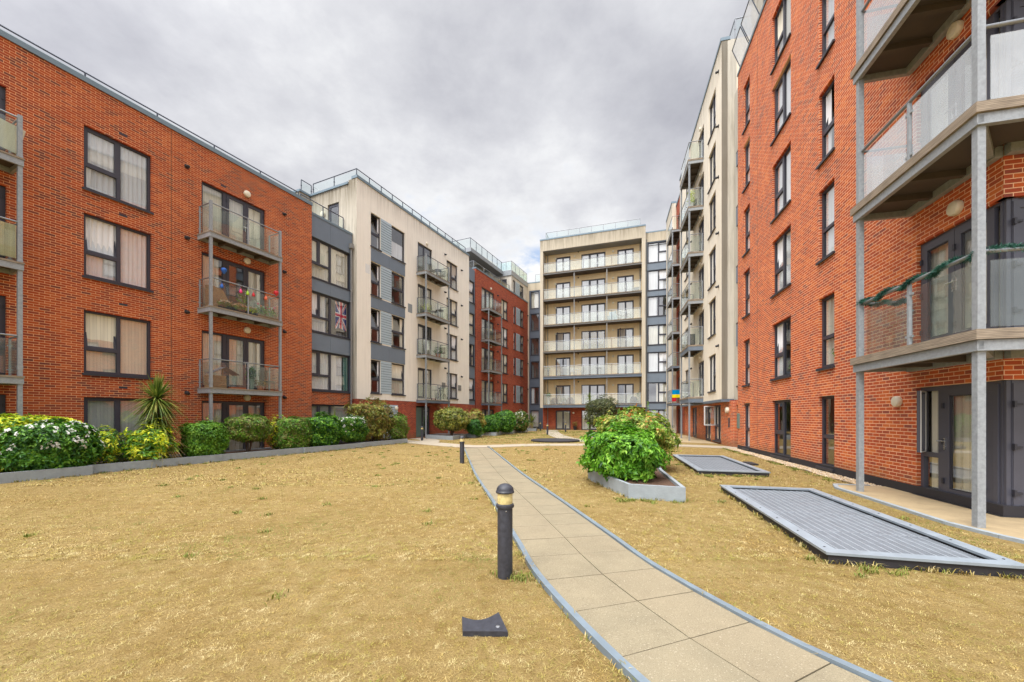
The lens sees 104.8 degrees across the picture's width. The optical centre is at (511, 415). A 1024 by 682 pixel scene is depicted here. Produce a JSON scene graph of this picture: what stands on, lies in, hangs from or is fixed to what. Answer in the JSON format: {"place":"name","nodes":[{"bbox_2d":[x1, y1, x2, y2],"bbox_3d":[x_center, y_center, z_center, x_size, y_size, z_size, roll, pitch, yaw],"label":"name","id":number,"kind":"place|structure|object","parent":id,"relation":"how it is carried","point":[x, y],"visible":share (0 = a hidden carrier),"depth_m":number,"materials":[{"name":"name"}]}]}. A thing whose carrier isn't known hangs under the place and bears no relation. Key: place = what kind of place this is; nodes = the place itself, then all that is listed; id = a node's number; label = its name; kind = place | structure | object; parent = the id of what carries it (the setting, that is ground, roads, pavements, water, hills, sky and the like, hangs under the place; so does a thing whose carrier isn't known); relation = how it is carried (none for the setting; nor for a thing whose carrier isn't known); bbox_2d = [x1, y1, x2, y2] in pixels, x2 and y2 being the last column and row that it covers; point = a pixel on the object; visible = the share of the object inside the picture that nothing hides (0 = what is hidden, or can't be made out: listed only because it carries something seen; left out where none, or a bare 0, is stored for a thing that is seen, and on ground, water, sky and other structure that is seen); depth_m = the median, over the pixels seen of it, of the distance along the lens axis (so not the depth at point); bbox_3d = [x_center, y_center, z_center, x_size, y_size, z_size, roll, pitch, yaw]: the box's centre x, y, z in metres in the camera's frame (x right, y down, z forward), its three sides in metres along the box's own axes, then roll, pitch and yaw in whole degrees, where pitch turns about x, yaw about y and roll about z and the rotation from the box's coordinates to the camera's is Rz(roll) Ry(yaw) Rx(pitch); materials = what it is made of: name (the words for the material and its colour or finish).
{"place":"outdoors","nodes":[
{"label":"outdoors","id":0,"kind":"place"},
{"bbox_2d":[0,118,25,154],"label":"balcony glass panel","id":1,"kind":"object","parent":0,"point":[8,135],"visible":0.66,"depth_m":10.97,"materials":[{"name":"glass"}]},
{"bbox_2d":[0,0,749,282],"label":"sky","id":2,"kind":"structure","parent":0,"point":[505,125],"materials":[{"name":"grey"}]},
{"bbox_2d":[0,429,1023,681],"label":"lawn","id":3,"kind":"structure","parent":0,"point":[370,609],"depth_m":3.82,"materials":[{"name":"beige plant"}]},
{"bbox_2d":[0,465,92,483],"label":"planter","id":4,"kind":"object","parent":3,"relation":"on","point":[10,477],"visible":0.59,"depth_m":9.97,"materials":[{"name":"grey concrete"}]},
{"bbox_2d":[0,413,85,471],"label":"shrub","id":5,"kind":"object","parent":4,"relation":"in","point":[17,419],"visible":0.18,"depth_m":10.13,"materials":[{"name":"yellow plant"}]},
{"bbox_2d":[0,418,104,471],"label":"flowering bush","id":6,"kind":"object","parent":4,"relation":"in","point":[65,453],"visible":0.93,"depth_m":10.13,"materials":[{"name":"green plant"}]},
{"bbox_2d":[91,454,221,473],"bbox_3d":[-11.599,1.520,12.701,1.450,0.300,3.360,0,0,25],"label":"planter","id":7,"kind":"object","parent":3,"relation":"on","point":[124,465],"visible":0.41,"depth_m":12.18,"materials":[{"name":"grey concrete"}]},
{"bbox_2d":[94,424,123,463],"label":"shrub","id":8,"kind":"object","parent":7,"relation":"in","point":[109,438],"visible":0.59,"depth_m":11.60,"materials":[{"name":"green plant"}]},
{"bbox_2d":[118,418,180,461],"bbox_3d":[-11.338,0.907,12.414,1.443,1.668,1.510,0,0,25],"label":"shrub","id":9,"kind":"object","parent":7,"relation":"in","point":[161,442],"visible":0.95,"depth_m":12.16,"materials":[{"name":"green plant"}]},
{"bbox_2d":[124,371,189,465],"bbox_3d":[-11.607,0.250,12.886,2.141,3.428,2.132,0,0,0],"label":"cordyline","id":10,"kind":"object","parent":7,"relation":"in","point":[158,407],"visible":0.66,"depth_m":12.74,"materials":[{"name":"green plant"}]},
{"bbox_2d":[176,415,231,456],"bbox_3d":[-10.843,0.764,13.900,1.220,1.602,1.381,0,0,25],"label":"clipped shrub","id":11,"kind":"object","parent":7,"relation":"in","point":[203,438],"visible":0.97,"depth_m":13.57,"materials":[{"name":"green plant"}]},
{"bbox_2d":[222,447,302,460],"bbox_3d":[-10.227,1.520,15.681,1.420,0.300,3.180,0,0,25],"label":"planter","id":12,"kind":"object","parent":3,"relation":"on","point":[228,455],"visible":0.48,"depth_m":15.42,"materials":[{"name":"grey concrete"}]},
{"bbox_2d":[223,413,273,451],"bbox_3d":[-10.300,0.662,15.394,1.372,1.528,1.789,0,0,25],"label":"clipped shrub","id":13,"kind":"object","parent":12,"relation":"on","point":[246,429],"visible":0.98,"depth_m":15.09,"materials":[{"name":"green plant"}]},
{"bbox_2d":[300,193,353,441],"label":"apartment building","id":14,"kind":"structure","parent":3,"relation":"on","point":[332,246],"depth_m":21.93,"materials":[{"name":"grey metal"}]},
{"bbox_2d":[312,404,348,441],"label":"window","id":15,"kind":"structure","parent":14,"relation":"in","point":[340,412],"depth_m":21.90,"materials":[{"name":"clear glass"}]},
{"bbox_2d":[312,350,349,393],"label":"window","id":16,"kind":"structure","parent":14,"relation":"in","point":[326,367],"depth_m":21.88,"materials":[{"name":"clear glass"}]},
{"bbox_2d":[312,291,349,339],"bbox_3d":[-10.197,-5.482,21.909,0.477,2.195,2.810,0,0,25],"label":"window","id":17,"kind":"structure","parent":14,"relation":"in","point":[318,300],"depth_m":21.47,"materials":[{"name":"clear glass"}]},
{"bbox_2d":[312,238,349,290],"bbox_3d":[-10.112,-8.332,21.870,0.289,2.195,2.810,0,0,25],"label":"window","id":18,"kind":"structure","parent":14,"relation":"in","point":[330,265],"depth_m":21.89,"materials":[{"name":"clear glass"}]},
{"bbox_2d":[335,301,345,330],"bbox_3d":[-9.830,-5.702,22.645,0.040,1.636,0.780,0,0,25],"label":"flag","id":19,"kind":"object","parent":14,"relation":"attached to","point":[340,314],"visible":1,"depth_m":22.60,"materials":[{"name":"multicoloured fabric"}]},
{"bbox_2d":[302,442,364,452],"bbox_3d":[-8.802,1.520,18.658,1.490,0.300,3.400,0,0,25],"label":"planter","id":20,"kind":"object","parent":3,"relation":"on","point":[342,445],"visible":0.49,"depth_m":18.27,"materials":[{"name":"grey concrete"}]},
{"bbox_2d":[270,408,313,448],"bbox_3d":[-9.448,0.621,16.982,1.415,1.875,1.812,0,0,25],"label":"clipped shrub","id":21,"kind":"object","parent":20,"relation":"in","point":[292,431],"visible":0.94,"depth_m":16.57,"materials":[{"name":"green plant"}]},
{"bbox_2d":[303,411,345,446],"bbox_3d":[-8.878,0.733,18.298,1.519,1.911,2.371,0,0,25],"label":"shrub","id":22,"kind":"object","parent":20,"relation":"in","point":[327,430],"visible":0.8,"depth_m":18.00,"materials":[{"name":"green plant"}]},
{"bbox_2d":[335,414,369,442],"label":"clipped shrub","id":23,"kind":"object","parent":20,"relation":"in","point":[348,423],"visible":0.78,"depth_m":19.67,"materials":[{"name":"green plant"}]},
{"bbox_2d":[293,168,469,439],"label":"apartment building","id":24,"kind":"structure","parent":3,"relation":"on","point":[396,251],"depth_m":26.91,"materials":[{"name":"beige paint"}]},
{"bbox_2d":[391,363,405,395],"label":"window","id":25,"kind":"structure","parent":24,"relation":"in","point":[397,369],"depth_m":26.43,"materials":[{"name":"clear glass"}]},
{"bbox_2d":[391,226,405,263],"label":"window","id":26,"kind":"structure","parent":24,"relation":"in","point":[397,250],"depth_m":26.58,"materials":[{"name":"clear glass"}]},
{"bbox_2d":[418,368,430,398],"bbox_3d":[-6.496,-2.330,28.934,0.166,2.200,1.701,0,0,24],"label":"balcony door","id":27,"kind":"structure","parent":24,"relation":"in","point":[421,372],"depth_m":28.85,"materials":[{"name":"clear glass"}]},
{"bbox_2d":[356,438,407,446],"bbox_3d":[-7.441,1.520,21.841,1.270,0.300,3.500,0,0,25],"label":"planter","id":28,"kind":"object","parent":3,"relation":"on","point":[380,443],"visible":0.61,"depth_m":21.64,"materials":[{"name":"grey concrete"}]},
{"bbox_2d":[343,396,397,440],"bbox_3d":[-7.787,0.231,21.715,1.819,2.728,3.805,0,0,25],"label":"shrub","id":29,"kind":"object","parent":28,"relation":"in","point":[377,415],"visible":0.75,"depth_m":21.49,"materials":[{"name":"green plant"}]},
{"bbox_2d":[386,412,409,439],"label":"clipped shrub","id":30,"kind":"object","parent":28,"relation":"in","point":[400,429],"visible":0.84,"depth_m":23.07,"materials":[{"name":"green plant"}]},
{"bbox_2d":[426,433,466,439],"bbox_3d":[-4.640,1.510,27.750,2.519,0.320,3.107,0,0,17],"label":"planter","id":31,"kind":"object","parent":3,"relation":"on","point":[443,436],"visible":0.89,"depth_m":27.01,"materials":[{"name":"grey concrete"}]},
{"bbox_2d":[432,406,470,435],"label":"shrub","id":32,"kind":"object","parent":31,"relation":"on","point":[450,419],"visible":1,"depth_m":26.97,"materials":[{"name":"green plant"}]},
{"bbox_2d":[462,612,507,636],"bbox_3d":[-0.214,1.602,3.015,0.345,0.056,0.290,0,0,-5],"label":"ground box","id":33,"kind":"object","parent":3,"relation":"on","point":[493,625],"visible":1,"depth_m":2.94,"materials":[{"name":"grey paint"}]},
{"bbox_2d":[453,237,528,431],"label":"apartment building","id":34,"kind":"structure","parent":3,"relation":"on","point":[498,342],"depth_m":40.97,"materials":[{"name":"red brick"}]},
{"bbox_2d":[482,431,502,435],"bbox_3d":[-1.630,1.510,32.750,1.356,0.320,2.668,0,0,13],"label":"planter","id":35,"kind":"object","parent":3,"relation":"on","point":[493,433],"visible":0.71,"depth_m":31.72,"materials":[{"name":"grey concrete"}]},
{"bbox_2d":[482,414,501,432],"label":"shrub","id":36,"kind":"object","parent":35,"relation":"in","point":[494,424],"visible":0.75,"depth_m":31.64,"materials":[{"name":"green plant"}]},
{"bbox_2d":[495,409,516,433],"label":"shrub","id":37,"kind":"object","parent":35,"relation":"in","point":[507,417],"visible":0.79,"depth_m":33.02,"materials":[{"name":"green plant"}]},
{"bbox_2d":[496,483,513,579],"bbox_3d":[-0.070,1.176,3.960,0.188,0.988,0.188,0,0,-23],"label":"bollard light","id":38,"kind":"object","parent":3,"relation":"on","point":[504,504],"visible":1,"depth_m":3.89,"materials":[{"name":"grey paint"}]},
{"bbox_2d":[510,409,529,431],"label":"flowering bush","id":39,"kind":"object","parent":3,"relation":"on","point":[522,420],"visible":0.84,"depth_m":35.90,"materials":[{"name":"green plant"}]},
{"bbox_2d":[540,218,645,429],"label":"apartment building","id":40,"kind":"structure","parent":3,"relation":"on","point":[591,279],"depth_m":43.61,"materials":[{"name":"beige"}]},
{"bbox_2d":[556,410,569,429],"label":"balcony door","id":41,"kind":"structure","parent":40,"relation":"in","point":[562,416],"depth_m":44.96,"materials":[{"name":"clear glass"}]},
{"bbox_2d":[582,384,604,403],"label":"balcony door","id":42,"kind":"structure","parent":40,"relation":"in","point":[598,389],"depth_m":43.92,"materials":[{"name":"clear glass"}]},
{"bbox_2d":[582,356,604,374],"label":"balcony door","id":43,"kind":"structure","parent":40,"relation":"in","point":[588,369],"depth_m":43.92,"materials":[{"name":"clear glass"}]},
{"bbox_2d":[582,330,604,348],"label":"balcony door","id":44,"kind":"structure","parent":40,"relation":"in","point":[590,342],"depth_m":43.92,"materials":[{"name":"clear glass"}]},
{"bbox_2d":[582,303,604,321],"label":"balcony door","id":45,"kind":"structure","parent":40,"relation":"in","point":[588,316],"depth_m":43.92,"materials":[{"name":"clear glass"}]},
{"bbox_2d":[582,278,604,295],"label":"balcony door","id":46,"kind":"structure","parent":40,"relation":"in","point":[592,289],"depth_m":43.92,"materials":[{"name":"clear glass"}]},
{"bbox_2d":[582,252,604,268],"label":"balcony door","id":47,"kind":"structure","parent":40,"relation":"in","point":[591,262],"depth_m":43.92,"materials":[{"name":"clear glass"}]},
{"bbox_2d":[617,354,633,373],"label":"balcony door","id":48,"kind":"structure","parent":40,"relation":"in","point":[628,360],"depth_m":42.82,"materials":[{"name":"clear glass"}]},
{"bbox_2d":[617,328,633,346],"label":"balcony door","id":49,"kind":"structure","parent":40,"relation":"in","point":[623,340],"depth_m":42.77,"materials":[{"name":"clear glass"}]},
{"bbox_2d":[617,300,633,318],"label":"balcony door","id":50,"kind":"structure","parent":40,"relation":"in","point":[621,305],"depth_m":42.77,"materials":[{"name":"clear glass"}]},
{"bbox_2d":[617,275,633,291],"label":"balcony door","id":51,"kind":"structure","parent":40,"relation":"in","point":[622,286],"depth_m":42.82,"materials":[{"name":"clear glass"}]},
{"bbox_2d":[617,248,633,263],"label":"balcony door","id":52,"kind":"structure","parent":40,"relation":"in","point":[623,258],"depth_m":42.81,"materials":[{"name":"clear glass"}]},
{"bbox_2d":[588,467,685,502],"bbox_3d":[3.102,1.505,11.103,1.963,0.330,7.291,0,0,13],"label":"planter","id":53,"kind":"object","parent":3,"relation":"on","point":[664,485],"visible":0.36,"depth_m":7.73,"materials":[{"name":"grey concrete"}]},
{"bbox_2d":[576,420,672,482],"bbox_3d":[2.551,0.910,9.156,1.904,1.587,2.690,0,0,-11],"label":"shrub","id":54,"kind":"object","parent":53,"relation":"in","point":[623,454],"visible":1,"depth_m":8.54,"materials":[{"name":"green plant"}]},
{"bbox_2d":[593,401,681,453],"bbox_3d":[3.713,0.558,12.246,2.415,1.998,3.462,0,0,-6],"label":"shrub","id":55,"kind":"object","parent":53,"relation":"in","point":[639,419],"visible":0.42,"depth_m":11.49,"materials":[{"name":"green plant"}]},
{"bbox_2d":[646,229,665,424],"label":"apartment building","id":56,"kind":"structure","parent":3,"relation":"on","point":[656,320],"depth_m":41.12,"materials":[{"name":"stone"}]},
{"bbox_2d":[647,352,665,372],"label":"window","id":57,"kind":"structure","parent":56,"relation":"in","point":[656,360],"depth_m":41.15,"materials":[{"name":"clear glass"}]},
{"bbox_2d":[647,324,665,345],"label":"window","id":58,"kind":"structure","parent":56,"relation":"in","point":[656,333],"depth_m":41.10,"materials":[{"name":"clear glass"}]},
{"bbox_2d":[647,241,665,263],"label":"window","id":59,"kind":"structure","parent":56,"relation":"in","point":[656,253],"depth_m":41.15,"materials":[{"name":"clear glass"}]},
{"bbox_2d":[648,382,665,402],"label":"window","id":60,"kind":"structure","parent":56,"relation":"in","point":[660,386],"depth_m":41.00,"materials":[{"name":"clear glass"}]},
{"bbox_2d":[648,269,665,290],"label":"window","id":61,"kind":"structure","parent":56,"relation":"in","point":[656,278],"depth_m":41.15,"materials":[{"name":"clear glass"}]},
{"bbox_2d":[666,193,684,434],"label":"apartment building","id":62,"kind":"structure","parent":3,"relation":"on","point":[673,410],"depth_m":36.11,"materials":[{"name":"beige paint"}]},
{"bbox_2d":[464,446,892,681],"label":"path edging","id":63,"kind":"object","parent":3,"relation":"on","point":[604,647],"visible":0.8,"depth_m":3.09,"materials":[{"name":"grey concrete"}]},
{"bbox_2d":[679,17,748,446],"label":"apartment building","id":64,"kind":"structure","parent":3,"relation":"on","point":[707,401],"depth_m":23.08,"materials":[{"name":"beige paint"}]},
{"bbox_2d":[704,405,720,442],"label":"window","id":65,"kind":"structure","parent":64,"relation":"in","point":[717,408],"depth_m":23.26,"materials":[{"name":"clear glass"}]},
{"bbox_2d":[672,454,770,476],"bbox_3d":[6.468,1.577,12.726,1.780,0.185,4.450,0,0,14],"label":"floor grating","id":66,"kind":"object","parent":3,"relation":"on","point":[712,464],"visible":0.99,"depth_m":11.97,"materials":[{"name":"grey metal"}]},
{"bbox_2d":[720,485,1023,578],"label":"floor grating","id":67,"kind":"object","parent":3,"relation":"on","point":[828,528],"visible":0.98,"depth_m":5.02,"materials":[{"name":"grey metal"}]},
{"bbox_2d":[732,0,1023,527],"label":"apartment building","id":68,"kind":"structure","parent":3,"relation":"on","point":[880,145],"depth_m":8.29,"materials":[{"name":"red brick"}]},
{"bbox_2d":[734,88,737,446],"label":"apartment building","id":69,"kind":"structure","parent":68,"relation":"attached to","point":[736,246],"depth_m":19.96,"materials":[{"name":"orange paint"}]},
{"bbox_2d":[770,399,790,460],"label":"window","id":70,"kind":"structure","parent":68,"relation":"in","point":[781,432],"depth_m":14.34,"materials":[{"name":"clear glass"}]},
{"bbox_2d":[770,317,790,380],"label":"window","id":71,"kind":"structure","parent":68,"relation":"in","point":[781,339],"depth_m":14.60,"materials":[{"name":"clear glass"}]},
{"bbox_2d":[770,226,790,298],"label":"window","id":72,"kind":"structure","parent":68,"relation":"in","point":[783,267],"depth_m":14.26,"materials":[{"name":"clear glass"}]},
{"bbox_2d":[770,144,790,223],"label":"window","id":73,"kind":"structure","parent":68,"relation":"in","point":[783,168],"depth_m":14.26,"materials":[{"name":"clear glass"}]},
{"bbox_2d":[770,59,790,145],"bbox_3d":[9.812,-11.347,14.257,0.282,2.125,1.690,0,0,14],"label":"window","id":74,"kind":"structure","parent":68,"relation":"in","point":[783,88],"depth_m":14.26,"materials":[{"name":"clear glass"}]},
{"bbox_2d":[770,0,790,74],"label":"window","id":75,"kind":"structure","parent":68,"relation":"in","point":[783,14],"depth_m":14.39,"materials":[{"name":"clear glass"}]},
{"bbox_2d":[815,396,834,471],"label":"window","id":76,"kind":"structure","parent":68,"relation":"in","point":[825,436],"depth_m":11.59,"materials":[{"name":"black glass"}]},
{"bbox_2d":[815,293,834,371],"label":"window","id":77,"kind":"structure","parent":68,"relation":"in","point":[828,302],"depth_m":11.51,"materials":[{"name":"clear glass"}]},
{"bbox_2d":[815,181,834,265],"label":"window","id":78,"kind":"structure","parent":68,"relation":"in","point":[828,195],"depth_m":11.53,"materials":[{"name":"clear glass"}]},
{"bbox_2d":[815,80,834,169],"bbox_3d":[9.159,-8.367,11.245,0.470,2.125,0.930,0,0,14],"label":"window","id":79,"kind":"structure","parent":68,"relation":"in","point":[827,101],"depth_m":11.50,"materials":[{"name":"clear glass"}]},
{"bbox_2d":[815,0,834,69],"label":"window","id":80,"kind":"structure","parent":68,"relation":"in","point":[828,39],"depth_m":11.53,"materials":[{"name":"clear glass"}]},
{"bbox_2d":[855,242,1023,308],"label":"garland","id":81,"kind":"object","parent":68,"relation":"attached to","point":[933,273],"visible":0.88,"depth_m":6.74},
{"bbox_2d":[910,380,1018,517],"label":"corner door","id":82,"kind":"structure","parent":68,"relation":"in","point":[951,454],"depth_m":7.11,"materials":[{"name":"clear glass"}]},
{"bbox_2d":[920,0,1012,148],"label":"balcony glass panel","id":83,"kind":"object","parent":68,"relation":"in","point":[951,89],"depth_m":7.02,"materials":[{"name":"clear glass"}]},
{"bbox_2d":[920,197,1017,341],"bbox_3d":[8.058,-2.355,7.078,0.239,2.150,1.760,0,0,14],"label":"corner door","id":84,"kind":"structure","parent":68,"relation":"in","point":[952,289],"depth_m":7.03,"materials":[{"name":"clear glass"}]},
{"bbox_2d":[1012,380,1023,505],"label":"corner door","id":85,"kind":"structure","parent":68,"relation":"in","point":[1018,388],"depth_m":6.19,"materials":[{"name":"clear glass"}]},
{"bbox_2d":[1012,197,1023,326],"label":"corner door","id":86,"kind":"structure","parent":68,"relation":"in","point":[1018,205],"depth_m":6.19,"materials":[{"name":"clear glass"}]},
{"bbox_2d":[1012,0,1023,95],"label":"corner door","id":87,"kind":"structure","parent":68,"relation":"in","point":[1018,5],"depth_m":6.19,"materials":[{"name":"clear glass"}]},
{"bbox_2d":[833,483,1023,543],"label":"patio edging","id":88,"kind":"object","parent":3,"relation":"on","point":[968,528],"visible":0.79,"depth_m":6.07,"materials":[{"name":"grey concrete"}]},
{"bbox_2d":[408,440,736,448],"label":"cross path","id":89,"kind":"structure","parent":0,"point":[492,446],"depth_m":20.92,"materials":[{"name":"concrete"}]},
{"bbox_2d":[582,394,620,427],"bbox_3d":[6.884,-0.148,30.069,3.128,3.039,3.065,0,0,0],"label":"olive tree","id":90,"kind":"object","parent":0,"point":[605,405],"visible":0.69,"depth_m":29.62,"materials":[{"name":"green plant"}]},
{"bbox_2d":[465,447,870,681],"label":"path","id":91,"kind":"structure","parent":0,"point":[650,623],"depth_m":3.23,"materials":[{"name":"beige concrete"}]},
{"bbox_2d":[727,448,880,485],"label":"gravel","id":92,"kind":"structure","parent":0,"point":[826,474],"depth_m":11.91,"materials":[{"name":"beige gravel"}]},
{"bbox_2d":[838,485,1023,538],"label":"patio","id":93,"kind":"structure","parent":0,"point":[1007,526],"depth_m":6.67,"materials":[{"name":"beige concrete"}]},
{"label":"ground","id":94,"kind":"structure","parent":0,"visible":0},
{"bbox_2d":[0,24,312,458],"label":"apartment building","id":95,"kind":"structure","parent":94,"relation":"on","point":[138,228],"depth_m":13.94,"materials":[{"name":"red brick"}]},
{"bbox_2d":[0,296,4,374],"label":"balcony door","id":96,"kind":"structure","parent":95,"relation":"in","point":[2,298],"depth_m":11.32,"materials":[{"name":"clear glass"}]},
{"bbox_2d":[0,221,15,257],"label":"bamboo screen","id":97,"kind":"object","parent":95,"relation":"attached to","point":[8,239],"visible":1,"depth_m":10.85,"materials":[{"name":"beige wicker"}]},
{"bbox_2d":[84,397,148,458],"bbox_3d":[-13.614,0.450,13.612,0.103,2.100,1.750,0,0,25],"label":"window","id":98,"kind":"structure","parent":95,"relation":"in","point":[97,410],"depth_m":13.52,"materials":[{"name":"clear glass"}]},
{"bbox_2d":[82,310,153,379],"bbox_3d":[-13.632,-2.367,13.622,0.443,2.125,1.840,0,0,25],"label":"window","id":99,"kind":"structure","parent":95,"relation":"in","point":[114,346],"depth_m":13.57,"materials":[{"name":"clear glass"}]},
{"bbox_2d":[82,213,153,292],"bbox_3d":[-13.632,-5.517,13.622,0.443,2.125,1.840,0,0,25],"label":"window","id":100,"kind":"structure","parent":95,"relation":"in","point":[116,254],"depth_m":13.57,"materials":[{"name":"clear glass"}]},
{"bbox_2d":[82,126,153,214],"bbox_3d":[-13.559,-8.367,13.588,0.282,2.125,1.840,0,0,25],"label":"window","id":101,"kind":"structure","parent":95,"relation":"in","point":[113,170],"depth_m":13.54,"materials":[{"name":"clear glass"}]},
{"bbox_2d":[205,285,228,306],"bbox_3d":[-11.956,-4.757,16.050,0.025,0.950,0.950,0,0,25],"label":"wicker screen","id":102,"kind":"object","parent":95,"relation":"on","point":[218,293],"visible":0.52,"depth_m":15.94,"materials":[{"name":"brown wicker"}]},
{"bbox_2d":[202,401,263,450],"bbox_3d":[-12.025,0.535,17.037,0.175,2.270,2.580,0,0,25],"label":"balcony door","id":103,"kind":"structure","parent":95,"relation":"in","point":[222,410],"depth_m":17.06,"materials":[{"name":"clear glass"}]},
{"bbox_2d":[202,330,263,389],"bbox_3d":[-11.997,-2.295,17.023,0.224,2.270,2.580,0,0,25],"label":"balcony door","id":104,"kind":"structure","parent":95,"relation":"in","point":[226,347],"depth_m":17.09,"materials":[{"name":"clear glass"}]},
{"bbox_2d":[202,252,263,313],"bbox_3d":[-11.997,-5.445,17.023,0.223,2.270,2.580,0,0,25],"label":"balcony door","id":105,"kind":"structure","parent":95,"relation":"in","point":[252,278],"depth_m":17.23,"materials":[{"name":"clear glass"}]},
{"bbox_2d":[202,182,263,249],"bbox_3d":[-11.981,-8.295,17.016,0.188,2.270,2.580,0,0,25],"label":"balcony door","id":106,"kind":"structure","parent":95,"relation":"in","point":[225,222],"depth_m":17.03,"materials":[{"name":"clear glass"}]},
{"bbox_2d":[527,274,542,428],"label":"apartment building","id":107,"kind":"structure","parent":94,"relation":"on","point":[533,301],"depth_m":48.33,"materials":[{"name":"paint"}]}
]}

